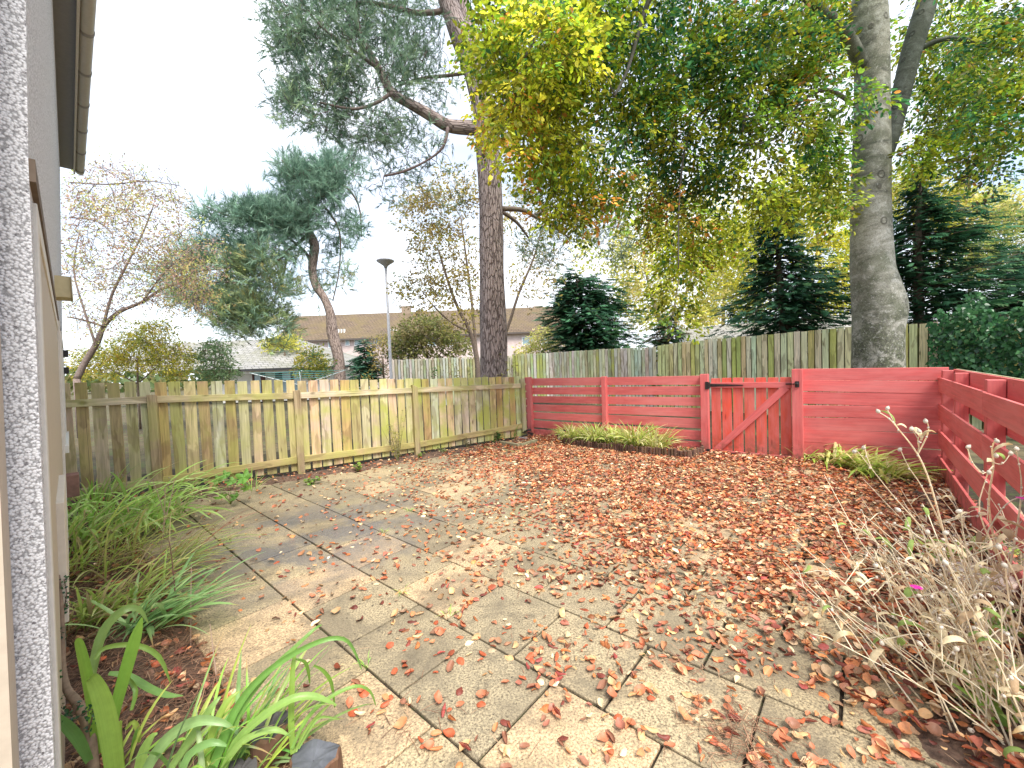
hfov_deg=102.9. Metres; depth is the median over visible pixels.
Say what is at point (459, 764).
fallen leaf
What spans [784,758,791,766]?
fallen leaf
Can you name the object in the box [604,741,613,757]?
fallen leaf
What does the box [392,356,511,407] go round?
boundary fence
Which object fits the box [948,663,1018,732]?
crocosmia
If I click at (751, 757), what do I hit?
fallen leaf
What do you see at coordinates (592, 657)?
fallen leaf
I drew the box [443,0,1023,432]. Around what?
beech tree
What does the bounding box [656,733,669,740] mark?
fallen leaf
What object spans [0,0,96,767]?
house
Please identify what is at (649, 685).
fallen leaf
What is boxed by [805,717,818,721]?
fallen leaf
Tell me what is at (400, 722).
fallen leaf
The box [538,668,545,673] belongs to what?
fallen leaf
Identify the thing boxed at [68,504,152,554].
montbretia
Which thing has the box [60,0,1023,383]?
sky
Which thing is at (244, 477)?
mallow
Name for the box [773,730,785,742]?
fallen leaf
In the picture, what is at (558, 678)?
fallen leaf
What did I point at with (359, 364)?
conifer
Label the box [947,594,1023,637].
crocosmia
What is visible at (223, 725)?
crocosmia
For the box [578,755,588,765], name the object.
fallen leaf
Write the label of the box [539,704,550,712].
fallen leaf
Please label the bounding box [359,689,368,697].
fallen leaf
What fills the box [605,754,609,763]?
fallen leaf
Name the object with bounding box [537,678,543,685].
fallen leaf
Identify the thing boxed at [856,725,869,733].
fallen leaf
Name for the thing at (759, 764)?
fallen leaf
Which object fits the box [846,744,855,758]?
fallen leaf
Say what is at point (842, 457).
daylily
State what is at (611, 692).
fallen leaf
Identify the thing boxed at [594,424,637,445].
variegated sedge
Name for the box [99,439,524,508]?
bed soil
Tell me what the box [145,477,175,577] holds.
dead stalk
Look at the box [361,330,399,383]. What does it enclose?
shrub
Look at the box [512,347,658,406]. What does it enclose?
boundary fence
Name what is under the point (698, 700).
fallen leaf
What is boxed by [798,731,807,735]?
fallen leaf
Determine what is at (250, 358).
bungalow
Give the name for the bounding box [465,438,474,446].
weed
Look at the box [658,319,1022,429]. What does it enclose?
boundary fence
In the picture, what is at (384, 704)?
fallen leaf
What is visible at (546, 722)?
fallen leaf
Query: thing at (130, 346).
shrub
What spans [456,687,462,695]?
fallen leaf
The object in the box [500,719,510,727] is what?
fallen leaf
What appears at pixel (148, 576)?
montbretia
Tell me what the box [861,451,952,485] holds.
daylily
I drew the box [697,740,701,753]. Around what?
fallen leaf
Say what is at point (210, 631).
dead stalk
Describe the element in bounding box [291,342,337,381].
shrub
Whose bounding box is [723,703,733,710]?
fallen leaf
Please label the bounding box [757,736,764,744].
fallen leaf
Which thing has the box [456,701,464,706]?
fallen leaf
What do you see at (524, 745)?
fallen leaf
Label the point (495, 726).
fallen leaf
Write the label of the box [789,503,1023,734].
rose campion
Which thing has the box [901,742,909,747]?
fallen leaf
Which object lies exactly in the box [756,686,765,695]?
fallen leaf
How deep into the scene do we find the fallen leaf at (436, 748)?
1.60 m
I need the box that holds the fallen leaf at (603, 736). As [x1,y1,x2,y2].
[597,732,608,741]
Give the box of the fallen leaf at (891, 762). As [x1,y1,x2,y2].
[885,761,896,764]
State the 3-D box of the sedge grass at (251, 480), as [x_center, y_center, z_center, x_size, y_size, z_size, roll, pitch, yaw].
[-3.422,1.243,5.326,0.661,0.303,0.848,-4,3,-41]
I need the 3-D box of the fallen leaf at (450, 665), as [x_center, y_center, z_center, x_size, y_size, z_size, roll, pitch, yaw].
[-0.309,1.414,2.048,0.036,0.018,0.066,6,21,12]
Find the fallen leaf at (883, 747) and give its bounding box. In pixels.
[875,737,890,751]
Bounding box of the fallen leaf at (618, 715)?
[613,713,622,719]
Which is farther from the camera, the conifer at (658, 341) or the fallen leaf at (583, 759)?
the conifer at (658, 341)
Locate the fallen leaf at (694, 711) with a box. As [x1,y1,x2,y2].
[690,710,698,713]
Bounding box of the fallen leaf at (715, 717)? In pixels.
[713,714,722,719]
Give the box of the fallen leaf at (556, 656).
[555,652,558,660]
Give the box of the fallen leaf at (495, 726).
[492,722,497,731]
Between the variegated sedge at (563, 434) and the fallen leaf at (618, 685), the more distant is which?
the variegated sedge at (563, 434)
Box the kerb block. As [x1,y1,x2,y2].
[500,439,537,446]
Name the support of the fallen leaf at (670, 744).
on the patio
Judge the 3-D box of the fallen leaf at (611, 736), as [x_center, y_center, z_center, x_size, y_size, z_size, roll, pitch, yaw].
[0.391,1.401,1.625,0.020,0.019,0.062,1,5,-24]
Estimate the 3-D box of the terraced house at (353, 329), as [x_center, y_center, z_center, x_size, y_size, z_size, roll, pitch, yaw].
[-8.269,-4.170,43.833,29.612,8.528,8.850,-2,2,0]
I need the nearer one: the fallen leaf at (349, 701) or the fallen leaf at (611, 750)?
the fallen leaf at (611, 750)
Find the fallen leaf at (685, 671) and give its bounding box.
[676,662,687,674]
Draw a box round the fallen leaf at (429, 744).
[423,739,434,748]
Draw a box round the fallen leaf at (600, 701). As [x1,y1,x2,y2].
[597,698,602,706]
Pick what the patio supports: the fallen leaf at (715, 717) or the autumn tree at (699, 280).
the fallen leaf at (715, 717)
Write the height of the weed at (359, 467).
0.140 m
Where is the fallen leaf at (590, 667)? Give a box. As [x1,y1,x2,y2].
[587,665,594,670]
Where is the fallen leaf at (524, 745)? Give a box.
[520,742,529,747]
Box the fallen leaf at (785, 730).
[780,727,788,735]
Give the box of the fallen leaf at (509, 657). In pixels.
[505,655,513,660]
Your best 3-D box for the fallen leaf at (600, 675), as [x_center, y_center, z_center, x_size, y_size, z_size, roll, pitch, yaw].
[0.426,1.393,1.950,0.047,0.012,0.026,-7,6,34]
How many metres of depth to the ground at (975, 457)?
11.70 m
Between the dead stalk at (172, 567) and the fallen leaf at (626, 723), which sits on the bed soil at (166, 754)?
the dead stalk at (172, 567)
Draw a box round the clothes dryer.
[250,370,344,384]
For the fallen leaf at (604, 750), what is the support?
on the patio
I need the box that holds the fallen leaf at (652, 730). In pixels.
[644,725,658,732]
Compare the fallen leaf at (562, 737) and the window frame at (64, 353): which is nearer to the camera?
the fallen leaf at (562, 737)
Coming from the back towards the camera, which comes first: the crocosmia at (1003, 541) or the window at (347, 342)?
the window at (347, 342)
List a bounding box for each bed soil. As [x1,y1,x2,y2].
[65,497,248,767]
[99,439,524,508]
[528,437,871,475]
[896,469,1023,767]
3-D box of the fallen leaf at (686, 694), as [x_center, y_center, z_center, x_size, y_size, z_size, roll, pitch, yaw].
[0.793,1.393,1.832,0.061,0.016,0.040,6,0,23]
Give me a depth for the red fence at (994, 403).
3.11 m
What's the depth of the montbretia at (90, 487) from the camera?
4.78 m
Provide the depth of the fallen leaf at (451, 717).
1.73 m
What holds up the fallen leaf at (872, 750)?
on the patio
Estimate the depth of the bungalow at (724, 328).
16.44 m
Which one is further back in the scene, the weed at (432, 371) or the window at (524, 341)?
the window at (524, 341)
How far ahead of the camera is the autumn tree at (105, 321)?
10.88 m
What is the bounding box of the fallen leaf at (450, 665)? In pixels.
[446,660,453,671]
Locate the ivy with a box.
[925,291,1023,378]
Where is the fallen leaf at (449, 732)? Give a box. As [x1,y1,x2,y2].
[443,728,454,737]
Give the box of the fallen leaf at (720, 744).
[718,743,731,754]
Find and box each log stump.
[228,757,259,767]
[249,710,292,767]
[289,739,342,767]
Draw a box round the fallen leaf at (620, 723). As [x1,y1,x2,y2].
[615,717,624,729]
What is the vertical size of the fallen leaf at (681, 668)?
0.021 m
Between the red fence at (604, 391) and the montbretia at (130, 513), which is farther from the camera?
the red fence at (604, 391)
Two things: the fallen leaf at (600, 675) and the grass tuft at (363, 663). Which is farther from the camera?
the grass tuft at (363, 663)
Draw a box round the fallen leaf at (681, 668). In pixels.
[673,665,683,674]
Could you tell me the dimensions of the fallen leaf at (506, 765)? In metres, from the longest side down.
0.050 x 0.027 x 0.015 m
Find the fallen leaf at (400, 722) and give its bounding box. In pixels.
[393,716,406,728]
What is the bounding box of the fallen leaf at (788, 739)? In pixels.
[779,735,791,741]
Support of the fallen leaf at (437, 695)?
on the patio
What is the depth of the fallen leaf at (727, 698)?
1.79 m
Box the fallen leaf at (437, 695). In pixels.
[434,690,442,703]
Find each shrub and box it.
[64,313,209,428]
[187,336,244,384]
[256,333,306,355]
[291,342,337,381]
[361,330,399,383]
[379,410,405,460]
[380,342,421,361]
[382,309,473,360]
[511,325,563,354]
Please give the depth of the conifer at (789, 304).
11.99 m
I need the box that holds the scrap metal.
[522,428,533,436]
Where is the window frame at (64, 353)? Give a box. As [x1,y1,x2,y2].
[60,331,68,452]
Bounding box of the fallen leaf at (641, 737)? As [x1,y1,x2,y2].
[638,731,644,740]
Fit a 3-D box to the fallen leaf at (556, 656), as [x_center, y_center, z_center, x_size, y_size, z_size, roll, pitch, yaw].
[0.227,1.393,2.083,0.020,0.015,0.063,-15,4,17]
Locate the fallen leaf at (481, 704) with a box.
[476,701,485,706]
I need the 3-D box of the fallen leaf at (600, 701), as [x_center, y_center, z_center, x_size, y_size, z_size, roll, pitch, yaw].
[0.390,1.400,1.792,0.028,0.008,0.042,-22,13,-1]
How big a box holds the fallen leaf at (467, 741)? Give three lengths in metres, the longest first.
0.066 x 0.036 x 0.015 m
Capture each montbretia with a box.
[65,549,265,645]
[65,552,187,634]
[67,460,243,570]
[67,466,135,511]
[68,481,217,586]
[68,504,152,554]
[69,536,233,627]
[141,504,239,555]
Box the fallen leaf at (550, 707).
[548,703,554,710]
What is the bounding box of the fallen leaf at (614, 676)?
[608,668,617,678]
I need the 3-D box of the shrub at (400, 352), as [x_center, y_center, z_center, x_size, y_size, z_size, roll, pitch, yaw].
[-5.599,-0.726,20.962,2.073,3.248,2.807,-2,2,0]
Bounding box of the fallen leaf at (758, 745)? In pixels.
[756,743,764,751]
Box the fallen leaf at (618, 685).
[616,681,620,689]
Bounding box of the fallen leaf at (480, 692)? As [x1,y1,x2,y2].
[476,689,486,697]
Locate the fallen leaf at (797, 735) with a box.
[792,731,803,738]
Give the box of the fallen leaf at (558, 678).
[555,676,562,681]
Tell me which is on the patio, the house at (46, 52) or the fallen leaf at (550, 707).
the fallen leaf at (550, 707)
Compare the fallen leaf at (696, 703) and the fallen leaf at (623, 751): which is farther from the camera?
the fallen leaf at (696, 703)
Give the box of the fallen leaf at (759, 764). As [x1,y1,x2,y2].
[751,760,767,767]
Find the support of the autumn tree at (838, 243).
on the ground at (975, 457)
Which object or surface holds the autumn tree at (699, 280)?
on the ground at (975, 457)
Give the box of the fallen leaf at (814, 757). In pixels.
[806,752,824,764]
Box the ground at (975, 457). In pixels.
[71,375,1023,483]
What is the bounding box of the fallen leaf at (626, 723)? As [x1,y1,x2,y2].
[624,717,630,727]
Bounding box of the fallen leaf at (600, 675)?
[597,673,604,677]
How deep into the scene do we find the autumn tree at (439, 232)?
12.59 m
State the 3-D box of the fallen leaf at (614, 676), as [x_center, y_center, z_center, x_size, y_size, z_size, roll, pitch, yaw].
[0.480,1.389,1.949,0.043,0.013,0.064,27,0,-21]
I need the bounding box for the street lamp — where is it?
[376,258,393,378]
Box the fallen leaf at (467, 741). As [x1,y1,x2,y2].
[459,739,470,750]
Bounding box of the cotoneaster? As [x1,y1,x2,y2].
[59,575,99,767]
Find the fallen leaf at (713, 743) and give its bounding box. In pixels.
[707,735,718,745]
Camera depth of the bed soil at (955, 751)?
1.58 m
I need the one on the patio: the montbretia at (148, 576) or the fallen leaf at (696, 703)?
the fallen leaf at (696, 703)
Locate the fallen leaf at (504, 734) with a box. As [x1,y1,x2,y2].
[502,731,506,744]
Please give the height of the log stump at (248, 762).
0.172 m
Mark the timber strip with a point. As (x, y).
(512, 451)
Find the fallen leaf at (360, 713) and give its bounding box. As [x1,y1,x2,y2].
[354,710,365,715]
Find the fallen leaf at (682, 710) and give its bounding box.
[678,706,692,720]
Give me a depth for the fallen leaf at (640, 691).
1.84 m
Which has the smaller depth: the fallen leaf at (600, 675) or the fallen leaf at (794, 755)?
the fallen leaf at (794, 755)
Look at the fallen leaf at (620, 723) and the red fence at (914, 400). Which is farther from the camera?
the red fence at (914, 400)
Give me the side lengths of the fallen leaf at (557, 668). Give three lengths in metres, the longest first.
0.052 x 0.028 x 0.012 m
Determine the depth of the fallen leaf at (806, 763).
1.50 m
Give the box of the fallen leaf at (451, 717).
[448,714,455,720]
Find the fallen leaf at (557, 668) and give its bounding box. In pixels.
[553,666,562,671]
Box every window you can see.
[345,340,349,345]
[522,337,531,345]
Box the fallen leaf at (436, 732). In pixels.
[431,729,441,735]
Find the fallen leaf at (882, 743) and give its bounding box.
[871,737,889,753]
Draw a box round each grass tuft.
[354,653,370,669]
[438,606,458,616]
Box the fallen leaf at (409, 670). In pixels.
[404,668,413,673]
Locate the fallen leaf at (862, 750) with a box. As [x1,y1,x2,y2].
[856,746,869,754]
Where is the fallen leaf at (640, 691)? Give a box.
[637,688,643,695]
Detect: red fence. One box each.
[524,374,709,452]
[791,367,948,468]
[938,369,1023,606]
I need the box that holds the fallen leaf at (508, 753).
[499,744,510,756]
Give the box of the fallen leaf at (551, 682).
[549,679,555,686]
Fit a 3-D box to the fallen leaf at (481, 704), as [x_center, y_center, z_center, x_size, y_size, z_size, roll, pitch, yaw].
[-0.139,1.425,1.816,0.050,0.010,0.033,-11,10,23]
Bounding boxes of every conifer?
[345,337,386,402]
[533,268,647,354]
[636,312,691,356]
[699,183,851,347]
[892,165,1023,332]
[968,242,1023,322]
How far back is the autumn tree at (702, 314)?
18.42 m
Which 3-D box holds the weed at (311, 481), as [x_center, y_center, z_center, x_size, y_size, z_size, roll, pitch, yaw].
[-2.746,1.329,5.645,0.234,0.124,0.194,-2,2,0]
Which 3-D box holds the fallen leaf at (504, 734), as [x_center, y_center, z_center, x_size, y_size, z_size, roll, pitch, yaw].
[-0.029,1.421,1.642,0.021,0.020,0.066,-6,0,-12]
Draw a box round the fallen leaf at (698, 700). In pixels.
[695,697,705,702]
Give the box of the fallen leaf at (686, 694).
[682,691,694,699]
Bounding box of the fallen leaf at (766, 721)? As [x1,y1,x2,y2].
[762,717,777,726]
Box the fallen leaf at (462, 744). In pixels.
[459,742,471,750]
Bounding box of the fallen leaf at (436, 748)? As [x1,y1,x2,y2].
[429,746,442,750]
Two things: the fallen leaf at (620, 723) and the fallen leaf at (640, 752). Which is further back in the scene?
the fallen leaf at (620, 723)
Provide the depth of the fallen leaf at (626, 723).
1.69 m
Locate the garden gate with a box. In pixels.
[705,377,798,459]
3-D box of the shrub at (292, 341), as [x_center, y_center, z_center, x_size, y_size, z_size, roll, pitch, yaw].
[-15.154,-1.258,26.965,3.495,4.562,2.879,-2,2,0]
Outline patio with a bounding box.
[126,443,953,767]
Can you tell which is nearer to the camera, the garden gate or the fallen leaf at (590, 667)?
the fallen leaf at (590, 667)
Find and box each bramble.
[428,362,458,397]
[447,352,485,405]
[494,353,517,408]
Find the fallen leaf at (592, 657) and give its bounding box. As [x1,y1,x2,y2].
[584,655,595,659]
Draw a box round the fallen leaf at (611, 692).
[607,686,616,697]
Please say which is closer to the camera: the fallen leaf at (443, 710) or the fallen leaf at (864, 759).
the fallen leaf at (864, 759)
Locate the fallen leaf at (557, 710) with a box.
[553,705,560,715]
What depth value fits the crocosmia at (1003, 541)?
2.92 m
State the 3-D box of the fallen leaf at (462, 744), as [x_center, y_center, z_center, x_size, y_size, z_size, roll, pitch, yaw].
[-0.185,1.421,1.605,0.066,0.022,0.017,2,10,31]
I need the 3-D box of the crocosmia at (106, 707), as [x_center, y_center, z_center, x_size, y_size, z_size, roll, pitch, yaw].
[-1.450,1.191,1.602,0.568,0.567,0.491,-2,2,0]
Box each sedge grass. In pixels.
[140,508,276,580]
[220,470,273,490]
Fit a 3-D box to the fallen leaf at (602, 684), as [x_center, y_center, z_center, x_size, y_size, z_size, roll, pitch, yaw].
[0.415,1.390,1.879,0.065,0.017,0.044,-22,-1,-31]
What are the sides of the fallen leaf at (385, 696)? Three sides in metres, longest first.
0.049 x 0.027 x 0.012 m
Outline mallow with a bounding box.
[207,468,251,503]
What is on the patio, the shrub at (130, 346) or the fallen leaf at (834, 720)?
the fallen leaf at (834, 720)
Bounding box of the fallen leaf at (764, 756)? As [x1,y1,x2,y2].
[759,751,771,763]
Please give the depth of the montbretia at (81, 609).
2.46 m
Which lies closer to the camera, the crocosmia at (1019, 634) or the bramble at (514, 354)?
the crocosmia at (1019, 634)
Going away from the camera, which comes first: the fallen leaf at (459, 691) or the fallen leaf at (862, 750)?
the fallen leaf at (862, 750)
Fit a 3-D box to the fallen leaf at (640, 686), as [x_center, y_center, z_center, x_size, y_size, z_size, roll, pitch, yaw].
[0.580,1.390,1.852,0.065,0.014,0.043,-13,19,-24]
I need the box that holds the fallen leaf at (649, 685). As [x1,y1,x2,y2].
[643,682,653,689]
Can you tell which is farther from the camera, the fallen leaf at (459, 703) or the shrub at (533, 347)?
the shrub at (533, 347)
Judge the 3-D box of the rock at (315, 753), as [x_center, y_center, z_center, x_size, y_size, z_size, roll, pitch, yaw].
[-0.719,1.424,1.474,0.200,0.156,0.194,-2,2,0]
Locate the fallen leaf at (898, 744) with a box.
[893,739,910,758]
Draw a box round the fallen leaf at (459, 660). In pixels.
[456,657,463,664]
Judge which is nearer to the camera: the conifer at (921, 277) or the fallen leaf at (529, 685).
the fallen leaf at (529, 685)
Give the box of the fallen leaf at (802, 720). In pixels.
[797,717,804,723]
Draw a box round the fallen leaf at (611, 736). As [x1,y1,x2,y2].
[605,729,614,742]
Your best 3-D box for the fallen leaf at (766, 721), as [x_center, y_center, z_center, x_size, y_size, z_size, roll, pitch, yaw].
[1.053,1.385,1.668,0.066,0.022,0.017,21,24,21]
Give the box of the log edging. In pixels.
[557,433,703,458]
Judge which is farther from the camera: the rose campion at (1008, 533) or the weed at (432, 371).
the weed at (432, 371)
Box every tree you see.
[60,146,245,437]
[133,126,377,409]
[242,0,641,429]
[386,161,566,377]
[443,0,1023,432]
[568,173,789,326]
[600,167,739,343]
[704,143,850,314]
[892,157,997,323]
[929,178,1023,301]
[954,198,1023,291]
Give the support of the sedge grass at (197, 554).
on the bed soil at (166, 754)
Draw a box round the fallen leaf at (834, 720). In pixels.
[831,717,840,725]
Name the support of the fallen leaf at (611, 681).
on the patio
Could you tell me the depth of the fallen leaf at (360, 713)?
1.78 m
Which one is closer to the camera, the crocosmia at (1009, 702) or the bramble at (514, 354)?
the crocosmia at (1009, 702)
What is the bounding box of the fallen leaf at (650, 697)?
[646,695,655,699]
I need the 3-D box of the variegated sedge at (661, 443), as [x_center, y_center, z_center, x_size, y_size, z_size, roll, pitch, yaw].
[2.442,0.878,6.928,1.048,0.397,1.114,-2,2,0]
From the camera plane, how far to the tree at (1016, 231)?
14.25 m
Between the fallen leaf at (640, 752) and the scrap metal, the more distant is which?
the scrap metal
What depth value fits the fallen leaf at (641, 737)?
1.63 m
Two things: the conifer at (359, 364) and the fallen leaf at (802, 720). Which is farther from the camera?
the conifer at (359, 364)
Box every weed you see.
[303,476,320,485]
[353,462,361,470]
[431,367,437,378]
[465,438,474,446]
[677,446,695,450]
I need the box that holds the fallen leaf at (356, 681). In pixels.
[351,679,360,683]
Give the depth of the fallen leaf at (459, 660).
2.09 m
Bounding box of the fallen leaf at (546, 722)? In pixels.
[543,719,549,725]
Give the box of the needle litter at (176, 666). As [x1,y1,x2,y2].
[64,438,1023,767]
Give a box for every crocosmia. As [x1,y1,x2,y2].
[61,604,252,767]
[124,624,375,767]
[912,533,985,561]
[944,661,1023,723]
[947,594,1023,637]
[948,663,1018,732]
[965,531,1022,563]
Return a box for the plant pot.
[943,562,1018,608]
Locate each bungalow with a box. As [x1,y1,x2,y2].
[103,339,388,402]
[656,314,851,375]
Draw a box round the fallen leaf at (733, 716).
[728,713,740,721]
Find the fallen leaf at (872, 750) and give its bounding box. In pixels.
[867,746,879,756]
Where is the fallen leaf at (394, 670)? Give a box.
[391,667,397,673]
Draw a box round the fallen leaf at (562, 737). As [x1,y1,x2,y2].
[557,735,568,741]
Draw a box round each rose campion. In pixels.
[784,530,1023,758]
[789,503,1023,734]
[823,406,1023,661]
[863,438,1023,615]
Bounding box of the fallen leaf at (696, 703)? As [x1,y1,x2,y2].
[693,701,702,707]
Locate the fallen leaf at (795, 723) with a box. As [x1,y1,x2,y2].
[785,717,799,728]
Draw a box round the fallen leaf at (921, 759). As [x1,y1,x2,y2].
[910,756,925,760]
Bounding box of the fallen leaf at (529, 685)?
[526,683,536,687]
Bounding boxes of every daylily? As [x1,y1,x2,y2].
[780,443,848,463]
[804,442,884,469]
[831,444,920,483]
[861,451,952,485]
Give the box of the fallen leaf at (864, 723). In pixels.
[860,719,875,730]
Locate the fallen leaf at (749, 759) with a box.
[746,751,757,763]
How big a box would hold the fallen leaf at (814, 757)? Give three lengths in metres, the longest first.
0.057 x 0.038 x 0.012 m
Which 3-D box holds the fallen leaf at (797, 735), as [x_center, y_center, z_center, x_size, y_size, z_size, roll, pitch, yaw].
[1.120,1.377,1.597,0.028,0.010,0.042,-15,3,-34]
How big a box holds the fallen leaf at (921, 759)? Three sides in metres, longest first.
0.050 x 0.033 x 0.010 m
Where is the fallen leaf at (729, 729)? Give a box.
[724,726,739,735]
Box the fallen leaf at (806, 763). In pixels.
[800,756,811,764]
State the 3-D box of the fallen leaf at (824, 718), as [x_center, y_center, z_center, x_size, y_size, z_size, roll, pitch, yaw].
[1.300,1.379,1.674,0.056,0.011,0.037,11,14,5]
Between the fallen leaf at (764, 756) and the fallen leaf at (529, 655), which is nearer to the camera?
the fallen leaf at (764, 756)
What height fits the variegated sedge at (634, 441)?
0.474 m
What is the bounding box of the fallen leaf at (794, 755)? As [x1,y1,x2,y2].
[792,751,799,761]
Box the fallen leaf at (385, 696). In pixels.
[382,693,388,699]
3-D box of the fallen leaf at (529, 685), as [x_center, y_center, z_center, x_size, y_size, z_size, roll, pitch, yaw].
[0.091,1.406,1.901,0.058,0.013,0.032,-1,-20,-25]
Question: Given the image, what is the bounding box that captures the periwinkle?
[492,431,502,442]
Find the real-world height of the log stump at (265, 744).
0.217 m
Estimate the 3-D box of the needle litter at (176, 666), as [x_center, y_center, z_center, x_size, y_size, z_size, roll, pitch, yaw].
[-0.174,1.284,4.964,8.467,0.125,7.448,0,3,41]
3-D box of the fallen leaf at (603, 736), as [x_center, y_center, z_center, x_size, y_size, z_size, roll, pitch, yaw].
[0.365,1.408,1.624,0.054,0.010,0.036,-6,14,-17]
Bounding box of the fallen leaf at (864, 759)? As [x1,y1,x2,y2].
[862,755,866,763]
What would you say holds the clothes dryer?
on the ground at (975, 457)
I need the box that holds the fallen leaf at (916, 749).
[911,747,921,755]
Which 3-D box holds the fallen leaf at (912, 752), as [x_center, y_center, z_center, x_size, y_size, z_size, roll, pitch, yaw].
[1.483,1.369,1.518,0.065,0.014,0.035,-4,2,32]
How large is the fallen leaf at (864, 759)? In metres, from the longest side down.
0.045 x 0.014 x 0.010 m
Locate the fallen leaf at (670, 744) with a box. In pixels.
[664,741,674,746]
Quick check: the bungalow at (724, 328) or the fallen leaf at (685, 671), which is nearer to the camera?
the fallen leaf at (685, 671)
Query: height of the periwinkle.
0.295 m
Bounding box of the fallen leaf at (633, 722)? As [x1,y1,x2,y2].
[627,718,635,725]
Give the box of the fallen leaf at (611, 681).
[608,676,615,684]
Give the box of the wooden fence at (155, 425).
[65,376,526,500]
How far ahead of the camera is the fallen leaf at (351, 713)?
1.79 m
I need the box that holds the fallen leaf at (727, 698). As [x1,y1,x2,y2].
[724,695,730,701]
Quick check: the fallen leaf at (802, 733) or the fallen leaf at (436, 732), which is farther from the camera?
the fallen leaf at (436, 732)
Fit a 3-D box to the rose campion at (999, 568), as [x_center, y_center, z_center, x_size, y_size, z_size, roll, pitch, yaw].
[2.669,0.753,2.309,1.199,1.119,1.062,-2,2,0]
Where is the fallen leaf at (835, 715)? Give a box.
[832,713,838,719]
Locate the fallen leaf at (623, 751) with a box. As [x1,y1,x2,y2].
[620,747,626,755]
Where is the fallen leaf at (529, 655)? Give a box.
[525,652,533,659]
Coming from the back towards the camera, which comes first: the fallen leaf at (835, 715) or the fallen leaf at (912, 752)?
the fallen leaf at (835, 715)
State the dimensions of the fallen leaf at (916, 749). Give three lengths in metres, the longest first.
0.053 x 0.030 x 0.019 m
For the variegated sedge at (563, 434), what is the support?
on the bed soil at (843, 471)
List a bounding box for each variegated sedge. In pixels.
[549,423,595,440]
[568,422,622,442]
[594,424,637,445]
[604,419,669,446]
[631,426,687,448]
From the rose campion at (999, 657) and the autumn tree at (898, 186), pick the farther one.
the autumn tree at (898, 186)
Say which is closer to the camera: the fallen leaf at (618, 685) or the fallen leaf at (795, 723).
the fallen leaf at (795, 723)
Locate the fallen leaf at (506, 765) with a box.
[500,762,511,767]
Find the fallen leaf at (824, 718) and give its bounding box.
[821,715,831,723]
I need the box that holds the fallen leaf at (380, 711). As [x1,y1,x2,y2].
[376,709,386,714]
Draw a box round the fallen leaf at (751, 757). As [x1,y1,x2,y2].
[749,755,759,767]
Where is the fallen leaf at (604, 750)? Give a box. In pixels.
[601,745,615,751]
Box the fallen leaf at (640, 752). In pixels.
[636,747,644,755]
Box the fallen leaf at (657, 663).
[651,660,662,667]
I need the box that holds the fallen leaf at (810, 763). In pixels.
[807,760,815,767]
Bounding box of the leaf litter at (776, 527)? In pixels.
[64,433,1023,767]
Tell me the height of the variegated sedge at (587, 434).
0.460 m
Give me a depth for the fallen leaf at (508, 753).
1.59 m
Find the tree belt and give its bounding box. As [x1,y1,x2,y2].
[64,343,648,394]
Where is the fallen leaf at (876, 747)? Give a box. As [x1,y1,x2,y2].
[872,744,881,756]
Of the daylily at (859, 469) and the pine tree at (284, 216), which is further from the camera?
the pine tree at (284, 216)
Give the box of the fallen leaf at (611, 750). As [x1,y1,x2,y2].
[607,744,613,753]
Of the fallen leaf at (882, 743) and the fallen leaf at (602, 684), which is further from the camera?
the fallen leaf at (602, 684)
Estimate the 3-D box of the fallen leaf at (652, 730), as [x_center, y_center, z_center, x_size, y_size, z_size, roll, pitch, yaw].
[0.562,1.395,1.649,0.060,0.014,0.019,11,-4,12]
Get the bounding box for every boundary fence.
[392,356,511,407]
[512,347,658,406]
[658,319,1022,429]
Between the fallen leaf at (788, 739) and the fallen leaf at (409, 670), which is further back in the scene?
the fallen leaf at (409, 670)
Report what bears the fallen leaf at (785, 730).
on the patio
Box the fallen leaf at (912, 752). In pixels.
[899,747,920,757]
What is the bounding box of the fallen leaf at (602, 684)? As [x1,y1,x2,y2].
[596,679,606,688]
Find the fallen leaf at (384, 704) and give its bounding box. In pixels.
[380,700,389,707]
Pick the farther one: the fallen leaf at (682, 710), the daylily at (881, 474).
the daylily at (881, 474)
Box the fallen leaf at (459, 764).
[456,761,462,767]
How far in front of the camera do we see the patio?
2.37 m
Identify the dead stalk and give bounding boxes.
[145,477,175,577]
[169,541,175,596]
[190,564,218,692]
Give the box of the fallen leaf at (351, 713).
[348,708,357,716]
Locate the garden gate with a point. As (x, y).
(777, 389)
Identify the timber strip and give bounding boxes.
[484,442,553,452]
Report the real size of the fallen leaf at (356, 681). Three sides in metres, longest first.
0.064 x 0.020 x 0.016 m
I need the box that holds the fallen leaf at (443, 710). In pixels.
[441,703,445,717]
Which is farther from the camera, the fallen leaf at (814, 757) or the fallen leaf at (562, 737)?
the fallen leaf at (562, 737)
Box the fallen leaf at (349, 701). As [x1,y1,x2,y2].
[346,696,353,707]
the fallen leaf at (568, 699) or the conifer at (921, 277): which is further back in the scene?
the conifer at (921, 277)
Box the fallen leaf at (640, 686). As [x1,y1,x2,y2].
[634,684,645,692]
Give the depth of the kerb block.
7.87 m
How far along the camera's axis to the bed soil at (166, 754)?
2.10 m
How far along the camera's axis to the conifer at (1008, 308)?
10.00 m
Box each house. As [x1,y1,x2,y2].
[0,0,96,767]
[280,306,569,387]
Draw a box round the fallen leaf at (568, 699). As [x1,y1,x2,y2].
[566,692,570,701]

